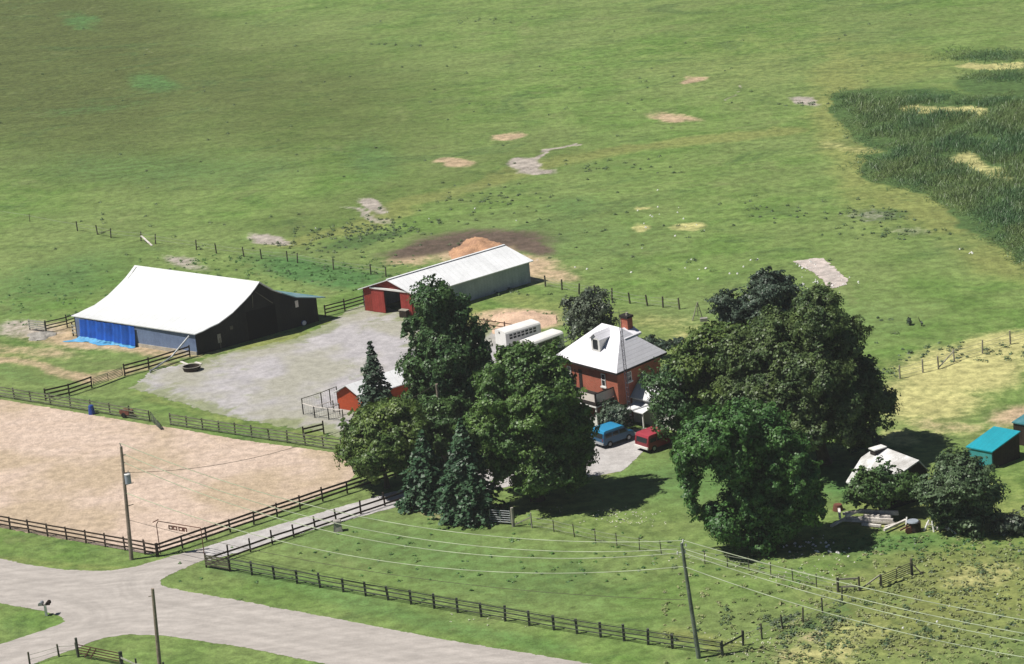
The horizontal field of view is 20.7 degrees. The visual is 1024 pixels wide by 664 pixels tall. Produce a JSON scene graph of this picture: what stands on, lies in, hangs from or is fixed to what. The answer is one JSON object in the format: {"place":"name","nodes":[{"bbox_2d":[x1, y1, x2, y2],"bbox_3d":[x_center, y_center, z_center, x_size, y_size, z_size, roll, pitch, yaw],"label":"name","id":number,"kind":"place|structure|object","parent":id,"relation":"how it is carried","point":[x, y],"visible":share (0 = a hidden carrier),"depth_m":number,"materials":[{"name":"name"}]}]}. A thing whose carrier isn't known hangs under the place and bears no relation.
{"place":"outdoors","nodes":[
{"label":"outdoors","id":0,"kind":"place"},
{"bbox_2d":[0,548,587,663],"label":"road","id":1,"kind":"structure","parent":0,"point":[88,606],"depth_m":240.15,"materials":[{"name":"asphalt"}]},
{"bbox_2d":[333,519,342,531],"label":"stone pier","id":2,"kind":"structure","parent":0,"point":[337,527],"depth_m":257.55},
{"bbox_2d":[332,367,407,410],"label":"garage","id":3,"kind":"structure","parent":0,"point":[347,394],"depth_m":290.57,"materials":[{"name":"wood"}]},
{"bbox_2d":[202,429,644,559],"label":"driveway","id":4,"kind":"structure","parent":0,"point":[620,455],"depth_m":263.07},
{"bbox_2d":[591,422,634,447],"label":"parked van","id":5,"kind":"object","parent":4,"relation":"on","point":[609,434],"visible":0.91,"depth_m":272.73,"materials":[{"name":"blue paint"}]},
{"bbox_2d":[613,309,632,428],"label":"antenna tower","id":6,"kind":"structure","parent":4,"relation":"on","point":[624,368],"depth_m":275.10,"materials":[{"name":"metal"}]},
{"bbox_2d":[0,0,1023,663],"bbox_3d":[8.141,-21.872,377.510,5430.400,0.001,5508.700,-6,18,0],"label":"ground","id":7,"kind":"structure","parent":0,"point":[78,138],"depth_m":356.02,"materials":[{"name":"plant"}]},
{"bbox_2d":[28,319,44,329],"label":"board fence","id":8,"kind":"object","parent":7,"relation":"on","point":[35,326],"visible":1,"depth_m":327.93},
{"bbox_2d":[27,331,56,340],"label":"rubble heap","id":9,"kind":"object","parent":7,"relation":"on","point":[40,335],"visible":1,"depth_m":325.62,"materials":[{"name":"grey stone"}]},
{"bbox_2d":[38,600,50,615],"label":"mailbox","id":10,"kind":"object","parent":7,"relation":"on","point":[41,602],"visible":1,"depth_m":244.67,"materials":[{"name":"white paint"}]},
{"bbox_2d":[27,643,76,663],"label":"wire fence","id":11,"kind":"object","parent":7,"relation":"on","point":[57,651],"visible":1,"depth_m":235.75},
{"bbox_2d":[44,308,86,330],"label":"board fence","id":12,"kind":"object","parent":7,"relation":"on","point":[65,317],"visible":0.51,"depth_m":327.70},
{"bbox_2d":[43,376,92,399],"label":"board fence","id":13,"kind":"object","parent":7,"relation":"on","point":[68,384],"visible":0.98,"depth_m":303.55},
{"bbox_2d":[0,516,143,550],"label":"board fence","id":14,"kind":"object","parent":7,"relation":"on","point":[65,532],"visible":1,"depth_m":261.53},
{"bbox_2d":[0,387,150,421],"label":"board fence","id":15,"kind":"object","parent":7,"relation":"on","point":[69,403],"visible":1,"depth_m":299.05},
{"bbox_2d":[74,637,121,663],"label":"wooden gate","id":16,"kind":"structure","parent":7,"relation":"on","point":[78,650],"depth_m":234.40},
{"bbox_2d":[92,367,122,385],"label":"metal gate","id":17,"kind":"structure","parent":7,"relation":"on","point":[107,376],"depth_m":306.67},
{"bbox_2d":[119,443,133,559],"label":"utility pole","id":18,"kind":"object","parent":7,"relation":"on","point":[126,478],"visible":1,"depth_m":254.04,"materials":[{"name":"brown wood"}]},
{"bbox_2d":[125,384,435,472],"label":"power line","id":19,"kind":"object","parent":18,"relation":"attached to","point":[258,456],"visible":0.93,"depth_m":260.14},
{"bbox_2d":[124,454,675,551],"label":"power line","id":20,"kind":"object","parent":18,"relation":"attached to","point":[405,536],"visible":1,"depth_m":236.42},
{"bbox_2d":[124,462,676,558],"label":"power line","id":21,"kind":"object","parent":18,"relation":"attached to","point":[397,544],"visible":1,"depth_m":237.25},
{"bbox_2d":[127,493,682,573],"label":"power line","id":22,"kind":"object","parent":18,"relation":"attached to","point":[403,563],"visible":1,"depth_m":237.91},
{"bbox_2d":[130,520,679,599],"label":"power line","id":23,"kind":"object","parent":18,"relation":"attached to","point":[418,578],"visible":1,"depth_m":237.44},
{"bbox_2d":[119,408,135,417],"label":"rusty cart","id":24,"kind":"object","parent":7,"relation":"on","point":[123,413],"visible":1,"depth_m":294.65,"materials":[{"name":"metal"}]},
{"bbox_2d":[120,651,163,663],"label":"board fence","id":25,"kind":"object","parent":7,"relation":"on","point":[122,658],"visible":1,"depth_m":232.25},
{"bbox_2d":[143,541,157,556],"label":"board fence","id":26,"kind":"object","parent":7,"relation":"on","point":[145,547],"visible":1,"depth_m":255.94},
{"bbox_2d":[148,588,161,663],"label":"utility pole","id":27,"kind":"object","parent":7,"relation":"on","point":[158,652],"visible":1,"depth_m":221.18,"materials":[{"name":"brown wood"}]},
{"bbox_2d":[123,345,190,375],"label":"board fence","id":28,"kind":"object","parent":7,"relation":"on","point":[148,362],"visible":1,"depth_m":310.06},
{"bbox_2d":[0,400,354,553],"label":"riding arena","id":29,"kind":"object","parent":7,"relation":"on","point":[60,468],"visible":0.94,"depth_m":276.26},
{"bbox_2d":[88,404,95,414],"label":"plastic barrel","id":30,"kind":"object","parent":29,"relation":"on","point":[91,410],"visible":1,"depth_m":296.63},
{"bbox_2d":[153,519,203,553],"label":"entrance sign","id":31,"kind":"object","parent":7,"relation":"on","point":[183,528],"visible":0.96,"depth_m":254.95,"materials":[{"name":"metal"}]},
{"bbox_2d":[71,265,325,355],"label":"barn","id":32,"kind":"structure","parent":7,"relation":"on","point":[163,309],"depth_m":318.13,"materials":[{"name":"white metal"}]},
{"bbox_2d":[63,319,134,347],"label":"tarp","id":33,"kind":"object","parent":32,"relation":"hanging from","point":[97,333],"visible":1,"depth_m":320.61,"materials":[{"name":"plastic"}]},
{"bbox_2d":[246,304,277,340],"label":"doorway","id":34,"kind":"structure","parent":32,"relation":"in","point":[261,322],"depth_m":317.26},
{"bbox_2d":[204,553,230,571],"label":"board fence","id":35,"kind":"object","parent":7,"relation":"on","point":[217,562],"visible":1,"depth_m":251.24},
{"bbox_2d":[76,221,386,276],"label":"wire fence","id":36,"kind":"object","parent":7,"relation":"on","point":[215,245],"visible":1,"depth_m":350.72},
{"bbox_2d":[169,413,341,448],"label":"board fence","id":37,"kind":"object","parent":7,"relation":"on","point":[251,430],"visible":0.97,"depth_m":284.59,"materials":[{"name":"wood"}]},
{"bbox_2d":[156,470,408,556],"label":"board fence","id":38,"kind":"object","parent":7,"relation":"on","point":[206,536],"visible":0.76,"depth_m":261.78,"materials":[{"name":"wood"}]},
{"bbox_2d":[204,488,408,563],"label":"board fence","id":39,"kind":"object","parent":7,"relation":"on","point":[313,522],"visible":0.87,"depth_m":258.03,"materials":[{"name":"wood"}]},
{"bbox_2d":[302,421,324,438],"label":"board fence","id":40,"kind":"object","parent":7,"relation":"on","point":[322,425],"visible":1,"depth_m":283.29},
{"bbox_2d":[128,305,512,437],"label":"gravel yard","id":41,"kind":"structure","parent":7,"relation":"on","point":[273,383],"depth_m":304.84,"materials":[{"name":"gravel"}]},
{"bbox_2d":[149,335,189,372],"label":"grain auger","id":42,"kind":"object","parent":41,"relation":"on","point":[178,348],"visible":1,"depth_m":311.15,"materials":[{"name":"metal"}]},
{"bbox_2d":[182,363,200,372],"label":"water trough","id":43,"kind":"object","parent":41,"relation":"on","point":[191,367],"visible":1,"depth_m":307.88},
{"bbox_2d":[301,386,342,419],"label":"kennel run","id":44,"kind":"object","parent":41,"relation":"on","point":[326,408],"visible":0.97,"depth_m":289.81,"materials":[{"name":"metal"}]},
{"bbox_2d":[398,308,408,317],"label":"feed bin","id":45,"kind":"object","parent":41,"relation":"on","point":[404,313],"visible":0.93,"depth_m":319.61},
{"bbox_2d":[495,319,540,346],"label":"horse trailer","id":46,"kind":"object","parent":41,"relation":"on","point":[510,334],"visible":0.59,"depth_m":305.37,"materials":[{"name":"white paint"}]},
{"bbox_2d":[491,310,556,333],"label":"sand heap","id":47,"kind":"object","parent":41,"relation":"on","point":[544,320],"visible":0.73,"depth_m":313.87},
{"bbox_2d":[520,329,566,352],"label":"horse trailer","id":48,"kind":"object","parent":41,"relation":"on","point":[541,339],"visible":0.34,"depth_m":301.58,"materials":[{"name":"white paint"}]},
{"bbox_2d":[324,295,363,315],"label":"board fence","id":49,"kind":"object","parent":7,"relation":"on","point":[344,308],"visible":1,"depth_m":324.13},
{"bbox_2d":[355,340,392,408],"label":"spruce tree","id":50,"kind":"object","parent":7,"relation":"on","point":[373,392],"visible":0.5,"depth_m":283.74,"materials":[{"name":"green plant"}]},
{"bbox_2d":[332,390,428,488],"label":"leafy tree","id":51,"kind":"object","parent":7,"relation":"on","point":[379,435],"visible":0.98,"depth_m":264.26,"materials":[{"name":"green plant"}]},
{"bbox_2d":[393,429,452,515],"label":"spruce tree","id":52,"kind":"object","parent":7,"relation":"on","point":[425,474],"visible":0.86,"depth_m":260.33,"materials":[{"name":"green plant"}]},
{"bbox_2d":[435,384,446,463],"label":"utility pole","id":53,"kind":"object","parent":7,"relation":"on","point":[437,395],"visible":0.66,"depth_m":269.85,"materials":[{"name":"brown wood"}]},
{"bbox_2d":[395,273,494,406],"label":"leafy tree","id":54,"kind":"object","parent":7,"relation":"on","point":[453,346],"visible":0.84,"depth_m":271.39,"materials":[{"name":"green plant"}]},
{"bbox_2d":[358,244,532,316],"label":"long shed","id":55,"kind":"structure","parent":7,"relation":"on","point":[487,272],"depth_m":324.28,"materials":[{"name":"grey metal"}]},
{"bbox_2d":[371,289,385,312],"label":"sliding door","id":56,"kind":"structure","parent":55,"relation":"in","point":[378,300],"depth_m":322.18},
{"bbox_2d":[400,292,412,315],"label":"sliding door","id":57,"kind":"structure","parent":55,"relation":"in","point":[405,304],"depth_m":319.83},
{"bbox_2d":[418,388,482,462],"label":"leafy tree","id":58,"kind":"object","parent":7,"relation":"on","point":[440,434],"visible":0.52,"depth_m":269.58,"materials":[{"name":"green plant"}]},
{"bbox_2d":[431,418,510,528],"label":"spruce tree","id":59,"kind":"object","parent":7,"relation":"on","point":[469,502],"visible":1,"depth_m":255.72,"materials":[{"name":"green plant"}]},
{"bbox_2d":[227,558,723,656],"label":"board fence","id":60,"kind":"object","parent":7,"relation":"on","point":[575,620],"visible":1,"depth_m":235.56,"materials":[{"name":"wood"}]},
{"bbox_2d":[449,237,501,258],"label":"sand heap","id":61,"kind":"object","parent":7,"relation":"on","point":[471,245],"visible":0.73,"depth_m":343.16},
{"bbox_2d":[489,507,532,527],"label":"metal gate","id":62,"kind":"structure","parent":7,"relation":"on","point":[512,520],"depth_m":255.02,"materials":[{"name":"metal"}]},
{"bbox_2d":[0,7,1023,376],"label":"field weeds","id":63,"kind":"object","parent":7,"relation":"on","point":[360,235],"visible":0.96,"depth_m":353.83,"materials":[{"name":"plant"}]},
{"bbox_2d":[451,337,599,501],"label":"leafy tree","id":64,"kind":"object","parent":7,"relation":"on","point":[531,418],"visible":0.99,"depth_m":255.53,"materials":[{"name":"green plant"}]},
{"bbox_2d":[508,472,555,501],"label":"bush","id":65,"kind":"object","parent":7,"relation":"on","point":[514,481],"visible":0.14,"depth_m":259.32,"materials":[{"name":"green plant"}]},
{"bbox_2d":[558,286,619,348],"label":"leafy tree","id":66,"kind":"object","parent":7,"relation":"on","point":[583,315],"visible":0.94,"depth_m":295.54,"materials":[{"name":"green plant"}]},
{"bbox_2d":[544,275,679,309],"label":"wire fence","id":67,"kind":"object","parent":7,"relation":"on","point":[612,294],"visible":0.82,"depth_m":318.12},
{"bbox_2d":[593,398,634,425],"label":"shrub","id":68,"kind":"object","parent":7,"relation":"on","point":[615,411],"visible":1,"depth_m":274.79,"materials":[{"name":"green plant"}]},
{"bbox_2d":[557,312,675,435],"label":"farmhouse","id":69,"kind":"object","parent":7,"relation":"on","point":[594,356],"visible":0.66,"depth_m":278.33,"materials":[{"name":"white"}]},
{"bbox_2d":[578,369,582,387],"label":"balcony door","id":70,"kind":"structure","parent":69,"relation":"in","point":[580,371],"depth_m":280.53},
{"bbox_2d":[634,426,675,451],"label":"parked van","id":71,"kind":"object","parent":7,"relation":"on","point":[647,439],"visible":0.76,"depth_m":270.25,"materials":[{"name":"red paint"}]},
{"bbox_2d":[315,189,997,628],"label":"field stones","id":72,"kind":"object","parent":7,"relation":"on","point":[803,283],"visible":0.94,"depth_m":314.70,"materials":[{"name":"grey stone"}]},
{"bbox_2d":[641,334,685,357],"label":"shrub","id":73,"kind":"object","parent":7,"relation":"on","point":[664,344],"visible":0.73,"depth_m":296.50,"materials":[{"name":"green plant"}]},
{"bbox_2d":[450,507,879,655],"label":"wildflowers","id":74,"kind":"object","parent":7,"relation":"on","point":[688,557],"visible":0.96,"depth_m":242.26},
{"bbox_2d":[637,355,711,442],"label":"leafy tree","id":75,"kind":"object","parent":7,"relation":"on","point":[670,399],"visible":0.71,"depth_m":268.30,"materials":[{"name":"green plant"}]},
{"bbox_2d":[533,517,839,591],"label":"wire fence","id":76,"kind":"object","parent":7,"relation":"on","point":[686,552],"visible":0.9,"depth_m":243.31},
{"bbox_2d":[677,539,700,658],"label":"utility pole","id":77,"kind":"object","parent":7,"relation":"on","point":[694,629],"visible":1,"depth_m":222.49,"materials":[{"name":"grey wood"}]},
{"bbox_2d":[120,443,681,541],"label":"power line","id":78,"kind":"object","parent":77,"relation":"attached to","point":[387,521],"visible":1,"depth_m":237.67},
{"bbox_2d":[684,540,1023,619],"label":"power line","id":79,"kind":"object","parent":77,"relation":"attached to","point":[854,585],"visible":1,"depth_m":212.95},
{"bbox_2d":[684,549,1023,633],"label":"power line","id":80,"kind":"object","parent":77,"relation":"attached to","point":[853,597],"visible":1,"depth_m":213.16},
{"bbox_2d":[685,553,1023,641],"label":"power line","id":81,"kind":"object","parent":77,"relation":"attached to","point":[858,605],"visible":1,"depth_m":213.04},
{"bbox_2d":[686,567,1023,657],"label":"power line","id":82,"kind":"object","parent":77,"relation":"attached to","point":[858,621],"visible":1,"depth_m":213.36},
{"bbox_2d":[692,302,707,321],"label":"trestle","id":83,"kind":"object","parent":7,"relation":"on","point":[703,319],"visible":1,"depth_m":308.42,"materials":[{"name":"grey wood"}]},
{"bbox_2d":[665,319,752,409],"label":"leafy tree","id":84,"kind":"object","parent":7,"relation":"on","point":[693,358],"visible":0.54,"depth_m":267.37,"materials":[{"name":"green plant"}]},
{"bbox_2d":[721,630,743,652],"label":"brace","id":85,"kind":"object","parent":7,"relation":"on","point":[734,639],"visible":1,"depth_m":224.50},
{"bbox_2d":[669,395,830,555],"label":"leafy tree","id":86,"kind":"object","parent":7,"relation":"on","point":[762,463],"visible":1,"depth_m":240.76,"materials":[{"name":"green plant"}]},
{"bbox_2d":[705,266,806,330],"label":"leafy tree","id":87,"kind":"object","parent":7,"relation":"on","point":[777,288],"visible":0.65,"depth_m":278.08,"materials":[{"name":"green plant"}]},
{"bbox_2d":[741,587,842,639],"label":"wire fence","id":88,"kind":"object","parent":7,"relation":"on","point":[803,616],"visible":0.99,"depth_m":228.22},
{"bbox_2d":[709,282,903,465],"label":"leafy tree","id":89,"kind":"object","parent":7,"relation":"on","point":[812,368],"visible":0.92,"depth_m":257.34,"materials":[{"name":"green plant"}]},
{"bbox_2d":[793,258,847,287],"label":"bare dirt patch","id":90,"kind":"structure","parent":7,"relation":"on","point":[824,270],"depth_m":322.12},
{"bbox_2d":[832,503,843,511],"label":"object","id":91,"kind":"object","parent":7,"relation":"on","point":[836,506],"visible":0.94,"depth_m":251.17,"materials":[{"name":"wood"}]},
{"bbox_2d":[661,528,1023,663],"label":"bank weeds","id":92,"kind":"object","parent":7,"relation":"on","point":[911,577],"visible":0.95,"depth_m":228.91,"materials":[{"name":"plant"}]},
{"bbox_2d":[672,531,1023,663],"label":"bank shrubs","id":93,"kind":"object","parent":7,"relation":"on","point":[829,622],"visible":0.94,"depth_m":228.11,"materials":[{"name":"plant"}]},
{"bbox_2d":[836,574,880,591],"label":"fence brace","id":94,"kind":"object","parent":7,"relation":"on","point":[858,578],"visible":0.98,"depth_m":233.73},
{"bbox_2d":[847,429,884,453],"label":"shrub","id":95,"kind":"object","parent":7,"relation":"on","point":[876,438],"visible":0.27,"depth_m":264.10,"materials":[{"name":"green plant"}]},
{"bbox_2d":[843,519,893,523],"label":"timber","id":96,"kind":"object","parent":7,"relation":"on","point":[867,521],"visible":1,"depth_m":247.57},
{"bbox_2d":[830,517,846,526],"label":"timber","id":97,"kind":"object","parent":96,"relation":"on","point":[838,521],"visible":1,"depth_m":247.62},
{"bbox_2d":[847,516,892,521],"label":"timber","id":98,"kind":"object","parent":96,"relation":"on","point":[870,518],"visible":1,"depth_m":247.54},
{"bbox_2d":[863,514,890,517],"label":"timber","id":99,"kind":"object","parent":98,"relation":"on","point":[877,515],"visible":1,"depth_m":247.45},
{"bbox_2d":[858,512,898,514],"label":"timber","id":100,"kind":"object","parent":98,"relation":"on","point":[878,513],"visible":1,"depth_m":248.22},
{"bbox_2d":[862,509,897,512],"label":"timber","id":101,"kind":"object","parent":100,"relation":"on","point":[880,511],"visible":1,"depth_m":248.11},
{"bbox_2d":[845,509,861,516],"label":"timber","id":102,"kind":"object","parent":101,"relation":"on","point":[853,512],"visible":1,"depth_m":247.76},
{"bbox_2d":[861,523,881,526],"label":"timber","id":103,"kind":"object","parent":7,"relation":"on","point":[871,524],"visible":1,"depth_m":246.82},
{"bbox_2d":[840,456,923,509],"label":"bush","id":104,"kind":"object","parent":7,"relation":"on","point":[880,486],"visible":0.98,"depth_m":247.15,"materials":[{"name":"green plant"}]},
{"bbox_2d":[846,444,928,509],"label":"cottage","id":105,"kind":"structure","parent":7,"relation":"on","point":[904,463],"depth_m":252.04,"materials":[{"name":"white paint"}]},
{"bbox_2d":[883,519,905,530],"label":"timber","id":106,"kind":"object","parent":7,"relation":"on","point":[894,525],"visible":1,"depth_m":245.96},
{"bbox_2d":[881,558,922,585],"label":"metal gate","id":107,"kind":"structure","parent":7,"relation":"on","point":[911,565],"depth_m":235.07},
{"bbox_2d":[907,519,920,532],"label":"steel drum","id":108,"kind":"object","parent":7,"relation":"on","point":[915,525],"visible":1,"depth_m":244.67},
{"bbox_2d":[817,44,1023,276],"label":"cattail reeds","id":109,"kind":"object","parent":7,"relation":"on","point":[996,212],"visible":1,"depth_m":369.91,"materials":[{"name":"plant"}]},
{"bbox_2d":[910,446,1010,540],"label":"leafy tree","id":110,"kind":"object","parent":7,"relation":"on","point":[961,490],"visible":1,"depth_m":242.17,"materials":[{"name":"green plant"}]},
{"bbox_2d":[899,330,1023,378],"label":"wire fence","id":111,"kind":"object","parent":7,"relation":"on","point":[954,358],"visible":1,"depth_m":287.26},
{"bbox_2d":[966,426,1020,468],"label":"field shed","id":112,"kind":"structure","parent":7,"relation":"on","point":[997,446],"depth_m":258.58,"materials":[{"name":"teal metal"}]},
{"bbox_2d":[990,505,1023,535],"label":"bush","id":113,"kind":"object","parent":7,"relation":"on","point":[1014,522],"visible":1,"depth_m":241.68,"materials":[{"name":"green plant"}]},
{"bbox_2d":[1012,414,1023,445],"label":"field shed","id":114,"kind":"structure","parent":7,"relation":"on","point":[1018,424],"depth_m":262.54,"materials":[{"name":"wood"}]},
{"bbox_2d":[900,524,911,533],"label":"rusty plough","id":115,"kind":"object","parent":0,"point":[908,530],"visible":1,"depth_m":244.62,"materials":[{"name":"metal"}]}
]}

